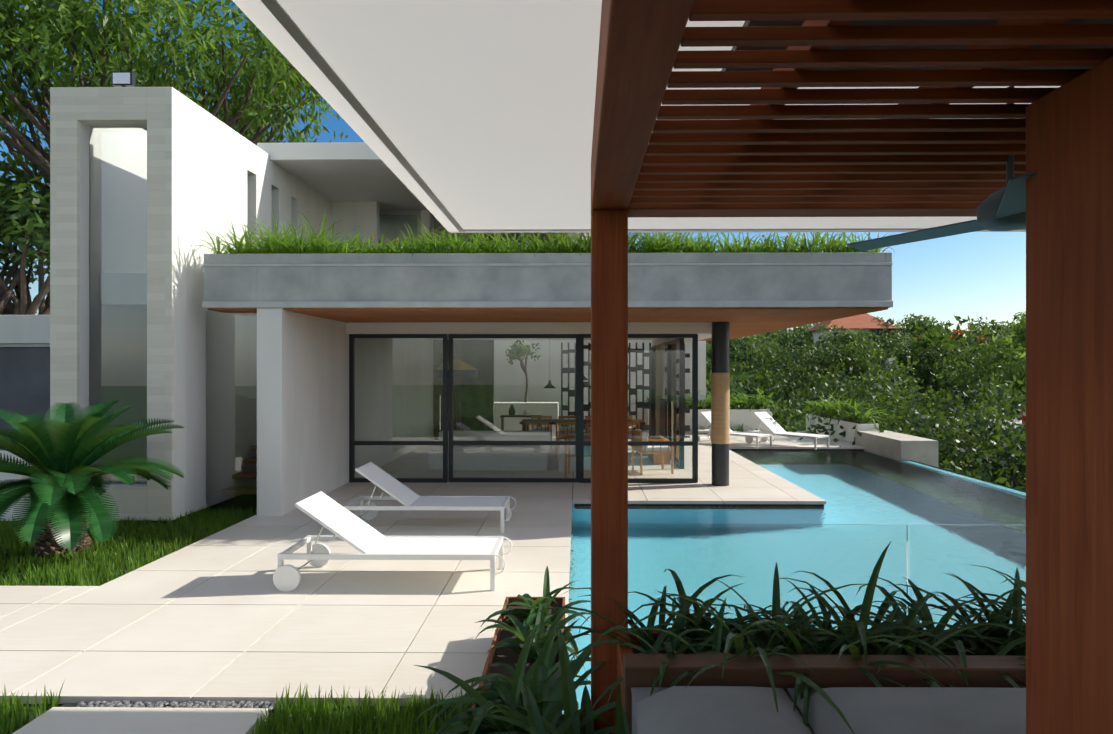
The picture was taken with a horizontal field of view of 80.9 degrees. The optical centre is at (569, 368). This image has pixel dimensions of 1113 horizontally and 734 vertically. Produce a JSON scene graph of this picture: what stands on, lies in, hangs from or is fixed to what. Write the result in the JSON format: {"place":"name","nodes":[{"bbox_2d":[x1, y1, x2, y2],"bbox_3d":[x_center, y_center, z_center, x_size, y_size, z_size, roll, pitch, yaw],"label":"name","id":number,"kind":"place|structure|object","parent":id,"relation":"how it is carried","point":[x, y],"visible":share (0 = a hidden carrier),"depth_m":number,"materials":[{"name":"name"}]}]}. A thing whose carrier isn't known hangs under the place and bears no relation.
{"place":"outdoors","nodes":[
{"label":"outdoors","id":0,"kind":"place"},
{"bbox_2d":[433,340,493,439],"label":"living room wall","id":1,"kind":"structure","parent":0,"point":[484,371],"depth_m":18.50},
{"bbox_2d":[0,371,1025,733],"bbox_3d":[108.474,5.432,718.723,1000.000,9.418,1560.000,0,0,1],"label":"terrain","id":2,"kind":"structure","parent":0,"point":[248,501],"depth_m":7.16,"materials":[{"name":"green plant"}]},
{"bbox_2d":[0,450,48,520],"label":"garden wall","id":3,"kind":"structure","parent":2,"relation":"on","point":[7,476],"depth_m":8.95,"materials":[{"name":"white paint"}]},
{"bbox_2d":[0,315,49,439],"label":"neighbour building","id":4,"kind":"structure","parent":2,"relation":"on","point":[24,365],"depth_m":12.68,"materials":[{"name":"white paint"}]},
{"bbox_2d":[0,188,49,314],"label":"tree trunk","id":5,"kind":"object","parent":2,"relation":"on","point":[23,303],"visible":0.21,"depth_m":15.72,"materials":[{"name":"brown plant"}]},
{"bbox_2d":[0,136,49,313],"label":"tree foliage","id":6,"kind":"object","parent":5,"relation":"on","point":[16,205],"visible":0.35,"depth_m":14.68,"materials":[{"name":"green plant"}]},
{"bbox_2d":[0,399,183,559],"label":"cycad","id":7,"kind":"object","parent":2,"relation":"on","point":[65,444],"depth_m":7.03,"materials":[{"name":"plant"}]},
{"bbox_2d":[12,707,267,733],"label":"stepping slab","id":8,"kind":"structure","parent":2,"relation":"on","point":[95,720],"depth_m":3.76,"materials":[{"name":"concrete"}]},
{"bbox_2d":[60,700,289,717],"bbox_3d":[-2.421,2.138,3.980,1.400,0.189,0.130,0,0,1],"label":"pebble strip","id":9,"kind":"object","parent":2,"relation":"on","point":[205,704],"visible":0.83,"depth_m":3.99,"materials":[{"name":"grey"}]},
{"bbox_2d":[0,0,352,200],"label":"mango tree","id":10,"kind":"object","parent":2,"relation":"on","point":[270,69],"depth_m":15.02,"materials":[{"name":"plant"}]},
{"bbox_2d":[0,433,863,706],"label":"terrace paving","id":11,"kind":"structure","parent":2,"relation":"on","point":[220,616],"depth_m":5.63,"materials":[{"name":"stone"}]},
{"bbox_2d":[50,87,432,520],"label":"villa walls","id":12,"kind":"structure","parent":11,"relation":"on","point":[203,166],"depth_m":9.34,"materials":[{"name":"paint"}]},
{"bbox_2d":[112,71,134,86],"bbox_3d":[-6.152,-3.927,9.014,0.280,0.320,0.080,0,0,1],"label":"flood light","id":13,"kind":"object","parent":12,"relation":"on","point":[124,79],"visible":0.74,"depth_m":8.97,"materials":[{"name":"grey metal"}]},
{"bbox_2d":[89,126,256,503],"bbox_3d":[-5.448,-0.677,9.250,2.317,5.300,0.405,0,0,-23],"label":"window glass","id":14,"kind":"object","parent":12,"relation":"in","point":[143,253],"depth_m":8.96,"materials":[{"name":"glass"}]},
{"bbox_2d":[222,445,256,494],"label":"stair treads","id":15,"kind":"object","parent":12,"relation":"attached to","point":[244,476],"depth_m":10.16,"materials":[{"name":"wood"}]},
{"bbox_2d":[273,491,511,591],"bbox_3d":[-1.637,1.638,6.320,2.112,0.790,0.770,0,0,1],"label":"sun lounger","id":16,"kind":"object","parent":11,"relation":"on","point":[365,539],"visible":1,"depth_m":6.19,"materials":[{"name":"white"}]},
{"bbox_2d":[343,462,515,532],"bbox_3d":[-1.763,1.638,8.412,2.112,0.790,0.770,0,0,1],"label":"sun lounger","id":17,"kind":"object","parent":11,"relation":"on","point":[396,489],"visible":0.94,"depth_m":8.34,"materials":[{"name":"white"}]},
{"bbox_2d":[433,358,476,430],"bbox_3d":[-2.873,0.883,16.496,1.120,2.300,1.103,0,0,1],"label":"floor lamp","id":18,"kind":"object","parent":11,"relation":"on","point":[463,372],"visible":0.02,"depth_m":16.16,"materials":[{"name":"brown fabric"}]},
{"bbox_2d":[428,431,590,471],"bbox_3d":[-0.907,1.693,13.572,3.800,0.680,1.400,0,0,1],"label":"white sofa","id":19,"kind":"object","parent":11,"relation":"on","point":[483,461],"depth_m":12.99,"materials":[{"name":"white"}]},
{"bbox_2d":[501,406,541,430],"bbox_3d":[-1.307,1.508,17.777,1.100,1.050,0.400,0,0,1],"label":"console table","id":20,"kind":"object","parent":11,"relation":"on","point":[513,413],"depth_m":17.71,"materials":[{"name":"brown wood"}]},
{"bbox_2d":[349,334,697,482],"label":"living room glazing","id":21,"kind":"structure","parent":11,"relation":"on","point":[674,373],"depth_m":11.69,"materials":[{"name":"glass"}]},
{"bbox_2d":[208,308,887,340],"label":"wood soffit","id":22,"kind":"structure","parent":21,"relation":"on","point":[744,322],"depth_m":9.98,"materials":[{"name":"brown wood"}]},
{"bbox_2d":[202,252,892,308],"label":"roof fascia","id":23,"kind":"structure","parent":22,"relation":"on","point":[655,280],"depth_m":8.96,"materials":[{"name":"concrete"}]},
{"bbox_2d":[257,142,590,251],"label":"upper-storey wall","id":24,"kind":"structure","parent":23,"relation":"on","point":[348,172],"depth_m":12.73,"materials":[{"name":"white paint"}]},
{"bbox_2d":[379,211,566,250],"bbox_3d":[-2.612,-2.637,15.293,5.150,2.100,0.090,0,0,1],"label":"window","id":25,"kind":"structure","parent":24,"relation":"on","point":[399,214],"depth_m":15.27,"materials":[{"name":"glass"}]},
{"bbox_2d":[393,242,558,251],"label":"grass","id":26,"kind":"structure","parent":24,"relation":"attached to","point":[489,243],"depth_m":18.99,"materials":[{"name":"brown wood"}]},
{"bbox_2d":[190,209,894,256],"bbox_3d":[-0.279,-1.903,9.436,10.086,0.885,1.892,0,0,1],"label":"roof planting","id":27,"kind":"object","parent":23,"relation":"on","point":[273,244],"visible":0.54,"depth_m":9.08,"materials":[{"name":"green plant"}]},
{"bbox_2d":[372,235,788,252],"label":"roof flower spikes","id":28,"kind":"object","parent":23,"relation":"on","point":[668,239],"visible":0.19,"depth_m":9.36,"materials":[{"name":"green plant"}]},
{"bbox_2d":[544,376,587,387],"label":"pendant lamps","id":29,"kind":"object","parent":21,"relation":"attached to","point":[547,385],"depth_m":15.99,"materials":[{"name":"black metal"}]},
{"bbox_2d":[656,344,664,435],"bbox_3d":[2.182,0.723,15.596,0.125,2.580,0.820,0,0,1],"label":"curtain","id":30,"kind":"object","parent":21,"relation":"hanging from","point":[658,378],"depth_m":15.38,"materials":[{"name":"beige fabric"}]},
{"bbox_2d":[519,416,644,456],"bbox_3d":[0.322,1.633,16.058,3.000,0.800,2.040,0,0,1],"label":"dining table","id":31,"kind":"object","parent":11,"relation":"on","point":[571,430],"depth_m":15.60,"materials":[{"name":"brown wood"}]},
{"bbox_2d":[494,340,705,435],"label":"garden wall","id":32,"kind":"structure","parent":11,"relation":"on","point":[701,367],"depth_m":20.96,"materials":[{"name":"white paint"}]},
{"bbox_2d":[564,429,673,477],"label":"teak armchairs","id":33,"kind":"object","parent":11,"relation":"on","point":[588,452],"depth_m":12.53,"materials":[{"name":"brown"}]},
{"bbox_2d":[561,343,689,437],"bbox_3d":[1.661,0.633,19.257,3.800,2.800,0.030,0,0,1],"label":"garden screen","id":34,"kind":"object","parent":11,"relation":"on","point":[572,393],"depth_m":19.24,"materials":[{"name":"black metal"}]},
{"bbox_2d":[648,399,669,464],"bbox_3d":[1.978,1.358,14.388,0.350,1.350,1.100,0,0,1],"label":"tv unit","id":35,"kind":"object","parent":11,"relation":"on","point":[663,407],"depth_m":14.02,"materials":[{"name":"wood"}]},
{"bbox_2d":[711,322,729,485],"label":"roof column","id":36,"kind":"structure","parent":11,"relation":"on","point":[720,407],"depth_m":11.30,"materials":[{"name":"black metal"}]},
{"bbox_2d":[698,411,774,448],"bbox_3d":[4.385,1.611,17.467,0.770,0.844,2.112,0,0,-41],"label":"lounge chair","id":37,"kind":"object","parent":11,"relation":"on","point":[707,415],"visible":0.69,"depth_m":17.20,"materials":[{"name":"white"}]},
{"bbox_2d":[646,408,878,442],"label":"white planters","id":38,"kind":"object","parent":11,"relation":"on","point":[747,417],"visible":0.35,"depth_m":20.49,"materials":[{"name":"paint"}]},
{"bbox_2d":[631,387,889,434],"bbox_3d":[5.899,1.289,20.548,7.662,1.829,4.233,0,0,28],"label":"planter foliage","id":39,"kind":"object","parent":38,"relation":"in","point":[857,416],"visible":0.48,"depth_m":20.10,"materials":[{"name":"green plant"}]},
{"bbox_2d":[745,412,831,449],"bbox_3d":[5.783,1.611,17.251,0.770,0.844,2.112,0,0,-41],"label":"lounge chair","id":40,"kind":"object","parent":11,"relation":"on","point":[770,423],"visible":0.9,"depth_m":17.48,"materials":[{"name":"white"}]},
{"bbox_2d":[467,597,564,724],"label":"planter","id":41,"kind":"structure","parent":2,"relation":"on","point":[507,656],"depth_m":4.12,"materials":[{"name":"brown wood"}]},
{"bbox_2d":[413,566,629,733],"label":"corner spider lilies","id":42,"kind":"object","parent":41,"relation":"on","point":[542,701],"visible":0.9,"depth_m":3.08,"materials":[{"name":"green plant"}]},
{"bbox_2d":[617,628,1025,733],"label":"planter box","id":43,"kind":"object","parent":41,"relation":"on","point":[830,671],"depth_m":2.46,"materials":[{"name":"brown wood"}]},
{"bbox_2d":[631,686,1025,733],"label":"daybed cushions","id":44,"kind":"object","parent":43,"relation":"on","point":[753,710],"visible":0.77,"depth_m":2.13,"materials":[{"name":"fabric"}]},
{"bbox_2d":[505,340,540,401],"bbox_3d":[-1.433,0.179,19.911,1.115,2.310,1.408,0,0,1],"label":"potted tree","id":45,"kind":"object","parent":2,"relation":"on","point":[514,349],"depth_m":19.94,"materials":[{"name":"plant"}]},
{"bbox_2d":[706,358,745,388],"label":"bush","id":46,"kind":"object","parent":2,"relation":"on","point":[731,362],"depth_m":44.33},
{"bbox_2d":[706,388,746,407],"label":"bush","id":47,"kind":"object","parent":2,"relation":"on","point":[734,391],"depth_m":33.49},
{"bbox_2d":[706,336,763,371],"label":"bush","id":48,"kind":"object","parent":2,"relation":"on","point":[733,341],"depth_m":52.27,"materials":[{"name":"plant"}]},
{"bbox_2d":[572,430,937,504],"bbox_3d":[4.079,3.593,10.313,8.650,3.880,14.400,0,0,1],"label":"pool shell","id":49,"kind":"object","parent":2,"relation":"on","point":[896,445],"visible":0.04,"depth_m":15.23,"materials":[{"name":"concrete"}]},
{"bbox_2d":[562,450,1025,713],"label":"pool water","id":50,"kind":"structure","parent":49,"relation":"in","point":[862,488],"depth_m":8.08,"materials":[{"name":"liquid"}]},
{"bbox_2d":[706,332,804,386],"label":"bush","id":51,"kind":"object","parent":2,"relation":"on","point":[745,359],"depth_m":51.86,"materials":[{"name":"plant"}]},
{"bbox_2d":[706,340,810,422],"bbox_3d":[9.823,3.710,38.456,7.668,11.015,8.422,0,0,1],"label":"bush","id":52,"kind":"object","parent":2,"relation":"on","point":[770,381],"depth_m":37.03,"materials":[{"name":"plant"}]},
{"bbox_2d":[738,334,789,407],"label":"bush","id":53,"kind":"object","parent":2,"relation":"on","point":[756,339],"depth_m":60.54,"materials":[{"name":"plant"}]},
{"bbox_2d":[731,394,808,429],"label":"bush","id":54,"kind":"object","parent":2,"relation":"on","point":[781,418],"visible":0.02,"depth_m":28.86,"materials":[{"name":"plant"}]},
{"bbox_2d":[756,327,794,374],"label":"bush","id":55,"kind":"object","parent":2,"relation":"on","point":[767,333],"depth_m":84.51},
{"bbox_2d":[753,328,806,369],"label":"bush","id":56,"kind":"object","parent":2,"relation":"on","point":[777,335],"depth_m":73.78,"materials":[{"name":"plant"}]},
{"bbox_2d":[772,323,817,353],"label":"bush","id":57,"kind":"object","parent":2,"relation":"on","point":[809,337],"depth_m":70.20,"materials":[{"name":"plant"}]},
{"bbox_2d":[750,356,853,419],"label":"bush","id":58,"kind":"object","parent":2,"relation":"on","point":[801,377],"depth_m":39.10,"materials":[{"name":"plant"}]},
{"bbox_2d":[756,325,865,393],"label":"bush","id":59,"kind":"object","parent":2,"relation":"on","point":[791,356],"depth_m":45.87,"materials":[{"name":"plant"}]},
{"bbox_2d":[783,412,839,439],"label":"bush","id":60,"kind":"object","parent":2,"relation":"on","point":[795,425],"visible":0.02,"depth_m":23.44,"materials":[{"name":"plant"}]},
{"bbox_2d":[795,342,869,393],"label":"bush","id":61,"kind":"object","parent":2,"relation":"on","point":[826,345],"depth_m":53.13,"materials":[{"name":"plant"}]},
{"bbox_2d":[777,366,913,433],"bbox_3d":[13.424,4.860,32.366,7.457,9.983,6.658,0,0,1],"label":"bush","id":62,"kind":"object","parent":2,"relation":"on","point":[860,399],"depth_m":31.56,"materials":[{"name":"plant"}]},
{"bbox_2d":[791,340,901,397],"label":"bush","id":63,"kind":"object","parent":2,"relation":"on","point":[863,369],"depth_m":45.86,"materials":[{"name":"plant"}]},
{"bbox_2d":[801,324,896,403],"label":"bush","id":64,"kind":"object","parent":2,"relation":"on","point":[841,338],"depth_m":59.08,"materials":[{"name":"plant"}]},
{"bbox_2d":[775,389,926,433],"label":"bush","id":65,"kind":"object","parent":2,"relation":"on","point":[877,405],"depth_m":27.92,"materials":[{"name":"plant"}]},
{"bbox_2d":[805,313,897,396],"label":"red roof house","id":66,"kind":"structure","parent":2,"relation":"on","point":[867,322],"depth_m":63.43,"materials":[{"name":"tile"}]},
{"bbox_2d":[706,367,1025,489],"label":"slope shrubs","id":67,"kind":"object","parent":2,"relation":"on","point":[746,378],"depth_m":22.84,"materials":[{"name":"green plant"}]},
{"bbox_2d":[862,316,913,369],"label":"bush","id":68,"kind":"object","parent":2,"relation":"on","point":[890,337],"depth_m":62.18,"materials":[{"name":"plant"}]},
{"bbox_2d":[889,335,900,374],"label":"red roof house","id":69,"kind":"structure","parent":2,"relation":"on","point":[891,359],"depth_m":69.95,"materials":[{"name":"white paint"}]},
{"bbox_2d":[764,351,1025,490],"bbox_3d":[9.960,4.149,18.038,8.610,9.331,6.546,0,0,1],"label":"bush","id":70,"kind":"object","parent":2,"relation":"on","point":[975,439],"depth_m":18.07,"materials":[{"name":"plant"}]},
{"bbox_2d":[846,358,965,406],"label":"bush","id":71,"kind":"object","parent":2,"relation":"on","point":[878,381],"depth_m":40.20,"materials":[{"name":"plant"}]},
{"bbox_2d":[888,313,951,347],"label":"bush","id":72,"kind":"object","parent":2,"relation":"on","point":[910,327],"depth_m":71.54,"materials":[{"name":"plant"}]},
{"bbox_2d":[877,331,965,392],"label":"bush","id":73,"kind":"object","parent":2,"relation":"on","point":[884,366],"depth_m":53.90,"materials":[{"name":"plant"}]},
{"bbox_2d":[853,372,995,427],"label":"bush","id":74,"kind":"object","parent":2,"relation":"on","point":[933,402],"depth_m":33.25,"materials":[{"name":"plant"}]},
{"bbox_2d":[890,385,970,414],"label":"bush","id":75,"kind":"object","parent":2,"relation":"on","point":[920,400],"visible":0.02,"depth_m":35.32,"materials":[{"name":"plant"}]},
{"bbox_2d":[869,393,1010,455],"bbox_3d":[12.788,5.420,24.013,5.402,9.106,7.204,0,0,1],"label":"bush","id":76,"kind":"object","parent":2,"relation":"on","point":[914,410],"visible":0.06,"depth_m":23.56,"materials":[{"name":"plant"}]},
{"bbox_2d":[899,343,981,395],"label":"bush","id":77,"kind":"object","parent":2,"relation":"on","point":[927,368],"depth_m":46.55,"materials":[{"name":"plant"}]},
{"bbox_2d":[889,315,1003,386],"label":"bush","id":78,"kind":"object","parent":2,"relation":"on","point":[936,336],"depth_m":51.25,"materials":[{"name":"plant"}]},
{"bbox_2d":[885,426,1025,490],"bbox_3d":[10.610,5.097,15.930,7.450,7.197,6.297,0,0,1],"label":"bush","id":79,"kind":"object","parent":2,"relation":"on","point":[980,474],"visible":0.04,"depth_m":16.60,"materials":[{"name":"plant"}]},
{"bbox_2d":[930,357,995,404],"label":"bush","id":80,"kind":"object","parent":2,"relation":"on","point":[944,374],"depth_m":39.53,"materials":[{"name":"plant"}]},
{"bbox_2d":[906,374,1023,458],"bbox_3d":[14.943,5.045,23.282,7.147,9.687,7.445,0,0,1],"label":"bush","id":81,"kind":"object","parent":2,"relation":"on","point":[975,408],"visible":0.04,"depth_m":22.64,"materials":[{"name":"plant"}]},
{"bbox_2d":[926,343,1007,406],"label":"bush","id":82,"kind":"object","parent":2,"relation":"on","point":[969,354],"visible":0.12,"depth_m":37.01,"materials":[{"name":"plant"}]},
{"bbox_2d":[912,389,1025,441],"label":"bush","id":83,"kind":"object","parent":2,"relation":"on","point":[998,411],"depth_m":24.62,"materials":[{"name":"plant"}]},
{"bbox_2d":[916,416,1025,484],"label":"bush","id":84,"kind":"object","parent":2,"relation":"on","point":[971,426],"depth_m":19.97,"materials":[{"name":"plant"}]},
{"bbox_2d":[920,377,1025,426],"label":"bush","id":85,"kind":"object","parent":2,"relation":"on","point":[970,402],"visible":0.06,"depth_m":26.93,"materials":[{"name":"plant"}]},
{"bbox_2d":[933,335,1019,391],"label":"bush","id":86,"kind":"object","parent":2,"relation":"on","point":[968,344],"depth_m":45.13,"materials":[{"name":"plant"}]},
{"bbox_2d":[928,416,1025,438],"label":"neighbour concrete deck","id":87,"kind":"structure","parent":2,"relation":"on","point":[1017,422],"depth_m":25.11,"materials":[{"name":"concrete"}]},
{"bbox_2d":[1022,412,1025,426],"bbox_3d":[15.645,1.703,22.076,0.560,0.660,0.551,0,0,1],"label":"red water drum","id":88,"kind":"object","parent":87,"relation":"on","point":[1023,417],"depth_m":22.07,"materials":[{"name":"red plastic"}]},
{"bbox_2d":[936,375,1025,482],"bbox_3d":[13.696,4.979,18.298,6.074,9.645,8.123,0,0,1],"label":"bush","id":89,"kind":"object","parent":2,"relation":"on","point":[1006,387],"depth_m":18.18,"materials":[{"name":"plant"}]},
{"bbox_2d":[954,317,1010,339],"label":"bush","id":90,"kind":"object","parent":2,"relation":"on","point":[978,330],"visible":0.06,"depth_m":64.75,"materials":[{"name":"plant"}]},
{"bbox_2d":[951,399,1025,490],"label":"bush","id":91,"kind":"object","parent":2,"relation":"on","point":[999,475],"visible":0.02,"depth_m":17.37,"materials":[{"name":"plant"}]},
{"bbox_2d":[967,320,1012,335],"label":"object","id":92,"kind":"object","parent":2,"relation":"on","point":[985,323],"visible":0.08,"depth_m":85.41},
{"bbox_2d":[964,321,1017,338],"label":"valley tree crown","id":93,"kind":"object","parent":2,"relation":"on","point":[999,326],"visible":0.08,"depth_m":75.61},
{"bbox_2d":[964,332,1025,413],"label":"bush","id":94,"kind":"object","parent":2,"relation":"on","point":[1019,373],"depth_m":30.16,"materials":[{"name":"plant"}]},
{"bbox_2d":[965,311,1025,403],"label":"bush","id":95,"kind":"object","parent":2,"relation":"on","point":[1020,337],"visible":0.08,"depth_m":32.84,"materials":[{"name":"plant"}]},
{"bbox_2d":[972,405,1022,442],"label":"bush","id":96,"kind":"object","parent":2,"relation":"on","point":[991,415],"depth_m":23.84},
{"bbox_2d":[971,396,1025,416],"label":"bush","id":97,"kind":"object","parent":2,"relation":"on","point":[1009,409],"depth_m":27.70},
{"bbox_2d":[999,310,1025,361],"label":"bush","id":98,"kind":"object","parent":2,"relation":"on","point":[1016,316],"visible":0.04,"depth_m":37.77,"materials":[{"name":"plant"}]},
{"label":"tree trunk","id":99,"kind":"object","parent":2,"relation":"on","visible":0},
{"bbox_2d":[3,145,49,277],"bbox_3d":[-15.930,-6.006,25.360,11.738,6.155,11.041,0,0,35],"label":"tree","id":100,"kind":"object","parent":99,"relation":"on","point":[48,184],"depth_m":23.52,"materials":[{"name":"green plant"}]},
{"bbox_2d":[0,0,1025,368],"label":"sky","id":101,"kind":"structure","parent":0,"point":[975,275],"materials":[{"name":"blue"}]},
{"bbox_2d":[346,322,729,345],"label":"ceiling beam","id":102,"kind":"structure","parent":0,"point":[702,330],"depth_m":11.48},
{"bbox_2d":[261,0,1112,231],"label":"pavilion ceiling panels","id":103,"kind":"object","parent":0,"point":[285,20],"visible":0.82,"depth_m":2.09,"materials":[{"name":"paint"}]},
{"bbox_2d":[523,542,1025,733],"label":"plants","id":104,"kind":"object","parent":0,"point":[997,634],"visible":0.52,"depth_m":2.75,"materials":[{"name":"plant"}]},
{"bbox_2d":[591,56,1112,733],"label":"pavilion posts","id":105,"kind":"object","parent":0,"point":[1069,414],"visible":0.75,"depth_m":1.67,"materials":[{"name":"wood"}]},
{"bbox_2d":[591,0,693,210],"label":"pavilion beams","id":106,"kind":"structure","parent":105,"relation":"on","point":[639,42],"depth_m":1.69,"materials":[{"name":"wood"}]},
{"bbox_2d":[628,203,980,216],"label":"pavilion beams","id":107,"kind":"structure","parent":105,"relation":"on","point":[827,210],"depth_m":2.98,"materials":[{"name":"wood"}]},
{"bbox_2d":[232,0,1059,232],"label":"pavilion roof","id":108,"kind":"structure","parent":107,"relation":"on","point":[481,112],"depth_m":2.45,"materials":[{"name":"paint"}]},
{"bbox_2d":[847,86,1036,250],"bbox_3d":[1.678,-0.742,2.286,0.983,0.490,1.123,0,0,1],"label":"ceiling fan","id":109,"kind":"object","parent":108,"relation":"hanging from","point":[1003,209],"visible":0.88,"depth_m":2.29,"materials":[{"name":"blue"}]},
{"bbox_2d":[630,0,1112,203],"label":"pavilion slats","id":110,"kind":"object","parent":107,"relation":"attached to","point":[909,145],"visible":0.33,"depth_m":1.78,"materials":[{"name":"wood"}]},
{"bbox_2d":[740,19,1068,119],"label":"pavilion joists","id":111,"kind":"object","parent":107,"relation":"attached to","point":[1000,22],"depth_m":1.56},
{"bbox_2d":[628,524,1025,628],"bbox_3d":[2.263,1.033,3.060,3.970,0.600,0.012,0,0,1],"label":"glass balustrade","id":112,"kind":"object","parent":105,"relation":"attached to","point":[844,562],"visible":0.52,"depth_m":3.07,"materials":[{"name":"glass"}]}
]}

